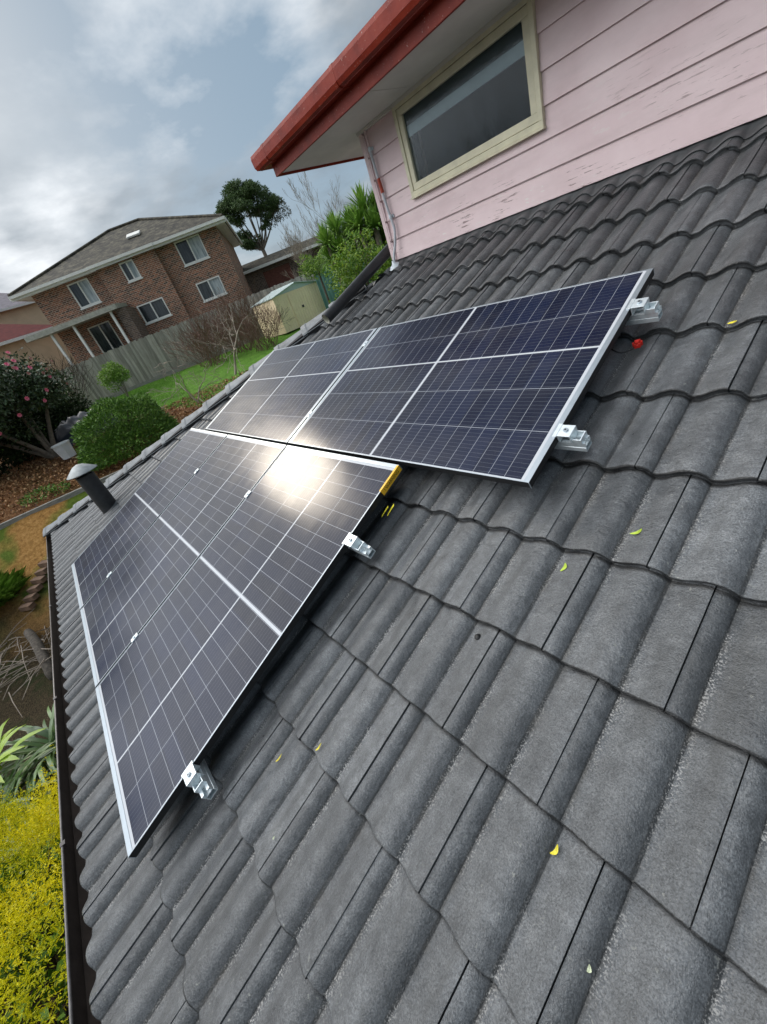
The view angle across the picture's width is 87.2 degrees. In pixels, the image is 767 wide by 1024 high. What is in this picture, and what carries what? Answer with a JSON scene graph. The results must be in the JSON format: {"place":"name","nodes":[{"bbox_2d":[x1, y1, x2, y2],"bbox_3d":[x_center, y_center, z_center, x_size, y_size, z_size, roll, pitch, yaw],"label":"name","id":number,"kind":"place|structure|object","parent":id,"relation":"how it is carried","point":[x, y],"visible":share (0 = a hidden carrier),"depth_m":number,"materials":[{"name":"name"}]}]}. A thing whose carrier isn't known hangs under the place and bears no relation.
{"place":"outdoors","nodes":[
{"label":"outdoors","id":0,"kind":"place"},
{"bbox_2d":[88,372,195,418],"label":"lawn grass","id":1,"kind":"structure","parent":0,"point":[160,385],"depth_m":16.04,"materials":[{"name":"green plant"}]},
{"bbox_2d":[0,328,300,1023],"bbox_3d":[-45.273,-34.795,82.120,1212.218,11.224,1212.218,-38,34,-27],"label":"ground","id":2,"kind":"structure","parent":0,"point":[23,542],"depth_m":7.94,"materials":[{"name":"green plant"}]},
{"bbox_2d":[0,564,32,606],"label":"grass clump","id":3,"kind":"object","parent":2,"relation":"on","point":[13,583],"visible":0.99,"depth_m":7.43,"materials":[{"name":"green plant"}]},
{"bbox_2d":[0,718,47,782],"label":"lime leaf plant","id":4,"kind":"object","parent":2,"relation":"on","point":[6,756],"visible":1,"depth_m":4.41,"materials":[{"name":"green plant"}]},
{"bbox_2d":[0,293,50,324],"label":"rendered house","id":5,"kind":"structure","parent":2,"relation":"on","point":[17,312],"depth_m":33.48,"materials":[{"name":"beige paint"}]},
{"bbox_2d":[0,608,51,717],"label":"dead branches","id":6,"kind":"object","parent":2,"relation":"on","point":[24,662],"visible":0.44,"depth_m":6.46,"materials":[{"name":"wood"}]},
{"bbox_2d":[18,601,36,611],"bbox_3d":[-6.465,1.719,7.315,0.250,0.090,0.124,-13,31,12],"label":"loose brick","id":7,"kind":"object","parent":2,"relation":"on","point":[27,606],"visible":1,"depth_m":7.28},
{"bbox_2d":[0,704,56,808],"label":"strap leaf plant","id":8,"kind":"object","parent":2,"relation":"on","point":[51,757],"visible":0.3,"depth_m":4.58,"materials":[{"name":"green plant"}]},
{"bbox_2d":[0,405,56,480],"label":"dark shrub","id":9,"kind":"object","parent":2,"relation":"on","point":[13,456],"visible":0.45,"depth_m":11.10,"materials":[{"name":"green plant"}]},
{"bbox_2d":[0,734,57,830],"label":"strap leaf plant","id":10,"kind":"object","parent":2,"relation":"on","point":[37,756],"visible":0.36,"depth_m":4.35,"materials":[{"name":"green plant"}]},
{"bbox_2d":[0,800,59,943],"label":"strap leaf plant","id":11,"kind":"object","parent":2,"relation":"on","point":[22,853],"visible":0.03,"depth_m":3.65,"materials":[{"name":"green plant"}]},
{"bbox_2d":[22,592,39,602],"bbox_3d":[-6.481,1.574,7.412,0.250,0.090,0.124,-17,30,14],"label":"loose brick","id":12,"kind":"object","parent":2,"relation":"on","point":[31,597],"visible":1,"depth_m":7.37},
{"bbox_2d":[0,745,68,1023],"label":"golden shrub","id":13,"kind":"object","parent":2,"relation":"on","point":[18,901],"visible":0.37,"depth_m":2.53,"materials":[{"name":"yellow plant"}]},
{"bbox_2d":[26,583,43,593],"bbox_3d":[-6.494,1.429,7.509,0.250,0.090,0.124,-16,30,14],"label":"loose brick","id":14,"kind":"object","parent":2,"relation":"on","point":[35,588],"visible":1,"depth_m":7.46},
{"bbox_2d":[23,629,52,679],"bbox_3d":[-5.589,2.268,6.569,1.580,0.381,0.184,11,42,43],"label":"fallen log","id":15,"kind":"object","parent":2,"relation":"on","point":[36,642],"visible":0.85,"depth_m":6.42,"materials":[{"name":"grey wood"}]},
{"bbox_2d":[0,347,76,459],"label":"camellia tree","id":16,"kind":"object","parent":2,"relation":"on","point":[31,390],"visible":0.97,"depth_m":10.22,"materials":[{"name":"green plant"}]},
{"bbox_2d":[0,324,76,375],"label":"red roofed house","id":17,"kind":"structure","parent":2,"relation":"on","point":[12,340],"depth_m":28.10,"materials":[{"name":"paint"}]},
{"bbox_2d":[30,575,47,584],"bbox_3d":[-6.501,1.282,7.604,0.250,0.090,0.124,-9,31,10],"label":"loose brick","id":18,"kind":"object","parent":2,"relation":"on","point":[39,579],"visible":0.91,"depth_m":7.56,"materials":[{"name":"brown brick"}]},
{"bbox_2d":[34,567,47,575],"bbox_3d":[-6.521,1.138,7.702,0.250,0.090,0.124,-18,29,15],"label":"loose brick","id":19,"kind":"object","parent":2,"relation":"on","point":[41,571],"visible":0.77,"depth_m":7.65,"materials":[{"name":"brown brick"}]},
{"bbox_2d":[37,560,46,567],"bbox_3d":[-6.528,0.992,7.797,0.250,0.090,0.124,-10,31,11],"label":"loose brick","id":20,"kind":"object","parent":2,"relation":"on","point":[42,563],"visible":0.5,"depth_m":7.75,"materials":[{"name":"brown brick"}]},
{"bbox_2d":[17,480,70,506],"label":"ground weeds","id":21,"kind":"object","parent":2,"relation":"on","point":[68,485],"visible":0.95,"depth_m":8.82,"materials":[{"name":"green plant"}]},
{"bbox_2d":[1,386,93,463],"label":"dark shrub","id":22,"kind":"object","parent":2,"relation":"on","point":[60,413],"visible":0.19,"depth_m":12.59,"materials":[{"name":"green plant"}]},
{"bbox_2d":[14,346,99,409],"bbox_3d":[-12.777,-4.920,15.445,3.795,3.003,4.543,-38,34,-27],"label":"leafless shrub","id":23,"kind":"object","parent":2,"relation":"on","point":[82,375],"visible":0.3,"depth_m":15.86,"materials":[{"name":"brown plant"}]},
{"bbox_2d":[0,468,122,529],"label":"garden edging","id":24,"kind":"object","parent":2,"relation":"on","point":[46,505],"visible":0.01,"depth_m":8.60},
{"bbox_2d":[51,440,75,459],"bbox_3d":[-8.413,-1.632,10.636,0.417,0.410,0.417,-26,30,-8],"label":"white tub","id":25,"kind":"object","parent":2,"relation":"on","point":[64,450],"visible":1,"depth_m":10.53,"materials":[{"name":"plastic"}]},
{"bbox_2d":[53,409,119,445],"bbox_3d":[-9.210,-2.678,12.345,1.900,0.733,1.400,-38,34,-27],"label":"tarp pile","id":26,"kind":"object","parent":2,"relation":"on","point":[61,433],"visible":0.42,"depth_m":11.78,"materials":[{"name":"grey plastic"}]},
{"bbox_2d":[96,360,131,396],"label":"young shrub","id":27,"kind":"object","parent":2,"relation":"on","point":[113,372],"visible":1,"depth_m":16.16,"materials":[{"name":"green plant"}]},
{"bbox_2d":[0,370,247,520],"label":"leaf litter","id":28,"kind":"object","parent":2,"relation":"on","point":[51,469],"visible":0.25,"depth_m":10.30,"materials":[{"name":"brown plant"}]},
{"bbox_2d":[69,392,179,471],"bbox_3d":[-6.306,-2.049,9.587,2.427,1.485,2.429,-38,34,-27],"label":"round bush","id":29,"kind":"object","parent":2,"relation":"on","point":[120,432],"visible":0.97,"depth_m":9.06,"materials":[{"name":"green plant"}]},
{"bbox_2d":[7,213,252,364],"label":"brick house","id":30,"kind":"structure","parent":2,"relation":"on","point":[136,279],"depth_m":22.98,"materials":[{"name":"brown brick"}]},
{"bbox_2d":[66,278,101,309],"bbox_3d":[-16.887,-12.307,22.746,1.290,1.300,0.132,-22,30,-2],"label":"window","id":31,"kind":"structure","parent":30,"relation":"in","point":[81,290],"depth_m":22.77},
{"bbox_2d":[87,320,123,352],"bbox_3d":[-16.334,-10.084,24.020,1.410,2.130,0.132,-22,30,-2],"label":"window","id":32,"kind":"structure","parent":30,"relation":"in","point":[103,333],"depth_m":23.87,"materials":[{"name":"black glass"}]},
{"bbox_2d":[119,259,142,283],"bbox_3d":[-14.094,-13.422,22.461,0.880,0.990,0.132,-22,30,-2],"label":"window","id":33,"kind":"structure","parent":30,"relation":"in","point":[128,267],"depth_m":22.49,"materials":[{"name":"grey glass"}]},
{"bbox_2d":[136,297,172,325],"bbox_3d":[-13.365,-11.723,23.511,1.670,1.040,0.132,-22,30,-2],"label":"window","id":34,"kind":"structure","parent":30,"relation":"in","point":[155,310],"depth_m":23.54,"materials":[{"name":"glass"}]},
{"bbox_2d":[174,234,210,266],"bbox_3d":[-10.875,-14.843,22.873,1.580,1.240,0.132,-22,30,-2],"label":"window","id":35,"kind":"structure","parent":30,"relation":"in","point":[191,250],"depth_m":22.90,"materials":[{"name":"grey glass"}]},
{"bbox_2d":[195,275,227,302],"bbox_3d":[-10.188,-13.211,23.878,1.560,1.030,0.132,-22,30,-2],"label":"window","id":36,"kind":"structure","parent":30,"relation":"in","point":[206,288],"depth_m":23.90,"materials":[{"name":"grey glass"}]},
{"bbox_2d":[147,337,223,408],"bbox_3d":[-5.867,-3.686,11.766,1.894,2.536,2.695,-38,34,-27],"label":"bare tree","id":37,"kind":"object","parent":2,"relation":"on","point":[199,390],"visible":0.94,"depth_m":11.60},
{"bbox_2d":[161,306,234,368],"bbox_3d":[-7.726,-7.323,16.923,3.437,2.349,4.344,-27,30,-9],"label":"leafless shrub","id":38,"kind":"object","parent":2,"relation":"on","point":[204,334],"visible":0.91,"depth_m":16.76,"materials":[{"name":"brown plant"}]},
{"bbox_2d":[54,257,348,407],"bbox_3d":[-8.285,-8.722,19.704,16.648,2.143,0.200,-29,30,-13],"label":"paling fence","id":39,"kind":"object","parent":2,"relation":"on","point":[140,359],"visible":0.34,"depth_m":18.90,"materials":[{"name":"grey wood"}]},
{"bbox_2d":[190,301,257,374],"bbox_3d":[-4.885,-5.502,12.953,1.433,2.418,3.220,-13,31,14],"label":"bare tree","id":40,"kind":"object","parent":2,"relation":"on","point":[234,349],"visible":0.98,"depth_m":13.28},
{"bbox_2d":[187,276,270,353],"bbox_3d":[-6.760,-8.270,17.432,4.080,2.728,4.622,-17,30,7],"label":"leafless shrub","id":41,"kind":"object","parent":2,"relation":"on","point":[227,300],"visible":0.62,"depth_m":17.12,"materials":[{"name":"brown plant"}]},
{"bbox_2d":[215,178,291,255],"bbox_3d":[-9.822,-21.691,32.596,5.660,8.817,4.032,-38,34,-27],"label":"gum tree","id":42,"kind":"object","parent":2,"relation":"on","point":[238,197],"visible":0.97,"depth_m":31.21,"materials":[{"name":"green plant"}]},
{"bbox_2d":[225,295,292,351],"bbox_3d":[-5.001,-7.449,16.039,3.016,1.859,2.508,-7,33,24],"label":"leafless shrub","id":43,"kind":"object","parent":2,"relation":"on","point":[251,326],"visible":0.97,"depth_m":16.05,"materials":[{"name":"brown plant"}]},
{"bbox_2d":[250,280,325,337],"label":"garden shed","id":44,"kind":"structure","parent":2,"relation":"on","point":[302,301],"depth_m":18.59,"materials":[{"name":"beige metal"}]},
{"bbox_2d":[287,288,315,325],"bbox_3d":[-3.751,-9.541,18.745,0.046,1.380,1.130,12,43,44],"label":"door","id":45,"kind":"structure","parent":44,"relation":"in","point":[300,301],"depth_m":18.72,"materials":[{"name":"beige metal"}]},
{"bbox_2d":[277,218,312,277],"bbox_3d":[-4.314,-13.867,22.503,2.222,4.830,2.572,-8,32,22],"label":"tree","id":46,"kind":"object","parent":2,"relation":"on","point":[295,242],"visible":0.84,"depth_m":22.02,"materials":[{"name":"plant"}]},
{"bbox_2d":[242,230,359,293],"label":"brick garage","id":47,"kind":"structure","parent":2,"relation":"on","point":[265,272],"depth_m":30.33,"materials":[{"name":"brown brick"}]},
{"bbox_2d":[263,263,293,287],"bbox_3d":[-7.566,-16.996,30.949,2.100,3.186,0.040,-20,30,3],"label":"door","id":48,"kind":"structure","parent":47,"relation":"in","point":[275,276],"depth_m":30.40,"materials":[{"name":"brown wood"}]},
{"bbox_2d":[295,252,330,303],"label":"pale shrub","id":49,"kind":"object","parent":2,"relation":"on","point":[312,266],"visible":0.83,"depth_m":14.77,"materials":[{"name":"green plant"}]},
{"bbox_2d":[282,171,343,247],"bbox_3d":[-3.232,-16.472,24.051,2.936,6.582,3.696,-14,30,13],"label":"bare tree","id":50,"kind":"object","parent":2,"relation":"on","point":[310,224],"visible":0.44,"depth_m":23.16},
{"bbox_2d":[313,209,360,284],"bbox_3d":[-1.196,-7.943,13.269,2.150,3.419,1.957,-38,34,-27],"label":"yucca","id":51,"kind":"object","parent":2,"relation":"on","point":[328,249],"visible":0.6,"depth_m":12.47,"materials":[{"name":"green plant"}]},
{"bbox_2d":[315,260,371,308],"bbox_3d":[-1.095,-10.782,18.603,3.891,1.800,0.070,-17,30,7],"label":"steel fence","id":52,"kind":"object","parent":2,"relation":"on","point":[331,294],"visible":0.06,"depth_m":18.72,"materials":[{"name":"green metal"}]},
{"bbox_2d":[324,228,391,302],"bbox_3d":[-0.367,-5.880,10.773,2.310,2.895,2.068,-19,30,4],"label":"green shrub","id":53,"kind":"object","parent":2,"relation":"on","point":[347,274],"visible":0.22,"depth_m":10.12,"materials":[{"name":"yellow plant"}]},
{"bbox_2d":[336,180,391,281],"bbox_3d":[-0.203,-7.789,12.286,2.145,3.809,2.166,-38,34,-27],"label":"yucca","id":54,"kind":"object","parent":2,"relation":"on","point":[354,219],"visible":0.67,"depth_m":11.47,"materials":[{"name":"green plant"}]},
{"bbox_2d":[43,0,766,1023],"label":"weatherboard house","id":55,"kind":"structure","parent":2,"relation":"on","point":[595,710],"depth_m":1.33,"materials":[{"name":"grey tile"}]},
{"bbox_2d":[67,463,117,517],"bbox_3d":[-3.360,-0.247,4.723,0.336,0.707,0.336,-38,34,-27],"label":"roof vent","id":56,"kind":"object","parent":55,"relation":"on","point":[91,484],"visible":0.91,"depth_m":4.64,"materials":[{"name":"metal"}]},
{"bbox_2d":[197,759,217,799],"bbox_3d":[-1.733,0.686,2.738,3.505,0.100,0.120,18,69,48],"label":"mounting rail","id":57,"kind":"object","parent":55,"relation":"on","point":[209,789],"visible":0.05,"depth_m":1.45,"materials":[{"name":"metal"}]},
{"bbox_2d":[71,428,227,609],"bbox_3d":[-2.167,-0.070,3.687,1.098,0.030,1.756,18,69,48],"label":"solar panel","id":58,"kind":"object","parent":57,"relation":"on","point":[102,556],"visible":0.81,"depth_m":3.60,"materials":[{"name":"glass"}]},
{"bbox_2d":[80,435,286,687],"bbox_3d":[-1.457,0.159,2.857,1.098,0.030,1.756,18,69,48],"label":"solar panel","id":59,"kind":"object","parent":57,"relation":"on","point":[123,604],"visible":0.85,"depth_m":2.75,"materials":[{"name":"glass"}]},
{"bbox_2d":[131,633,137,641],"bbox_3d":[-1.420,0.713,2.291,0.034,0.010,0.050,18,69,48],"label":"clamp","id":60,"kind":"object","parent":59,"relation":"attached to","point":[134,637],"visible":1,"depth_m":2.29,"materials":[{"name":"metal"}]},
{"bbox_2d":[181,760,206,792],"bbox_3d":[-0.684,0.958,1.454,0.093,0.047,0.060,18,69,48],"label":"end clamp","id":61,"kind":"object","parent":57,"relation":"attached to","point":[191,776],"visible":1,"depth_m":1.45,"materials":[{"name":"metal"}]},
{"bbox_2d":[95,445,401,857],"bbox_3d":[-0.748,0.388,2.025,1.100,0.033,1.756,18,69,48],"label":"solar panel","id":62,"kind":"object","parent":57,"relation":"on","point":[178,681],"visible":1,"depth_m":1.86,"materials":[{"name":"glass"}]},
{"bbox_2d":[322,244,390,323],"bbox_3d":[-0.194,-2.315,3.978,1.186,0.509,0.100,-36,33,-25],"label":"downpipe","id":63,"kind":"object","parent":55,"relation":"attached to","point":[352,290],"visible":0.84,"depth_m":3.91,"materials":[{"name":"black plastic"}]},
{"bbox_2d":[349,543,375,558],"bbox_3d":[-1.173,-0.142,2.989,3.505,0.100,0.120,18,69,48],"label":"mounting rail","id":64,"kind":"object","parent":55,"relation":"on","point":[368,551],"visible":0.09,"depth_m":1.69,"materials":[{"name":"metal"}]},
{"bbox_2d":[342,532,366,552],"bbox_3d":[-0.124,0.130,1.704,0.093,0.047,0.060,18,69,48],"label":"end clamp","id":65,"kind":"object","parent":64,"relation":"attached to","point":[353,542],"visible":1,"depth_m":1.69,"materials":[{"name":"metal"}]},
{"bbox_2d":[364,131,398,270],"bbox_3d":[-0.030,-2.836,3.704,0.157,1.074,0.110,-26,30,-8],"label":"electrical conduit","id":66,"kind":"object","parent":55,"relation":"on","point":[391,216],"visible":1,"depth_m":3.68,"materials":[{"name":"pink paint"}]},
{"bbox_2d":[391,0,546,199],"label":"window","id":67,"kind":"structure","parent":55,"relation":"in","point":[486,100],"depth_m":2.88,"materials":[{"name":"glass"}]},
{"bbox_2d":[474,634,480,639],"bbox_3d":[0.306,0.403,1.308,0.026,0.009,0.025,-38,34,-27],"label":"moss lump","id":68,"kind":"object","parent":55,"relation":"on","point":[477,636],"visible":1,"depth_m":1.30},
{"bbox_2d":[550,844,557,854],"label":"fallen leaf","id":69,"kind":"object","parent":55,"relation":"on","point":[554,851],"visible":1,"depth_m":0.91,"materials":[{"name":"yellow plant"}]},
{"bbox_2d":[554,435,591,451],"bbox_3d":[-0.477,-0.563,2.755,3.685,0.100,0.120,18,69,48],"label":"mounting rail","id":70,"kind":"object","parent":55,"relation":"on","point":[565,443],"visible":0.02,"depth_m":1.40,"materials":[{"name":"metal"}]},
{"bbox_2d":[206,328,377,444],"bbox_3d":[-0.892,-1.073,3.465,1.756,0.030,1.098,18,69,48],"label":"solar panel","id":71,"kind":"object","parent":70,"relation":"on","point":[279,395],"visible":0.89,"depth_m":3.27,"materials":[{"name":"glass"}]},
{"bbox_2d":[288,268,654,487],"bbox_3d":[0.235,-0.710,2.145,1.756,0.030,1.098,18,69,48],"label":"solar panel","id":72,"kind":"object","parent":70,"relation":"on","point":[495,391],"visible":1,"depth_m":1.83,"materials":[{"name":"glass"}]},
{"bbox_2d":[552,423,587,443],"bbox_3d":[0.642,-0.269,1.388,0.093,0.047,0.060,18,69,48],"label":"end clamp","id":73,"kind":"object","parent":70,"relation":"attached to","point":[571,432],"visible":1,"depth_m":1.38,"materials":[{"name":"metal"}]},
{"bbox_2d":[587,964,591,972],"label":"fallen leaf","id":74,"kind":"object","parent":55,"relation":"on","point":[589,969],"visible":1,"depth_m":0.77,"materials":[{"name":"white plant"}]},
{"bbox_2d":[611,339,642,352],"bbox_3d":[0.954,-0.649,1.583,0.113,0.036,0.038,-6,33,26],"label":"connector","id":75,"kind":"object","parent":55,"relation":"on","point":[637,343],"visible":1,"depth_m":1.56,"materials":[{"name":"red plastic"}]},
{"bbox_2d":[625,305,662,325],"bbox_3d":[-0.124,-1.085,2.913,3.685,0.100,0.120,18,69,48],"label":"mounting rail","id":76,"kind":"object","parent":55,"relation":"on","point":[638,317],"visible":0.02,"depth_m":1.56,"materials":[{"name":"metal"}]},
{"bbox_2d":[626,297,658,315],"bbox_3d":[0.995,-0.791,1.546,0.093,0.047,0.060,18,69,48],"label":"end clamp","id":77,"kind":"object","parent":76,"relation":"attached to","point":[645,303],"visible":1,"depth_m":1.54,"materials":[{"name":"metal"}]},
{"bbox_2d":[0,0,385,292],"label":"sky","id":78,"kind":"structure","parent":0,"point":[113,113],"materials":[{"name":"grey"}]}
]}

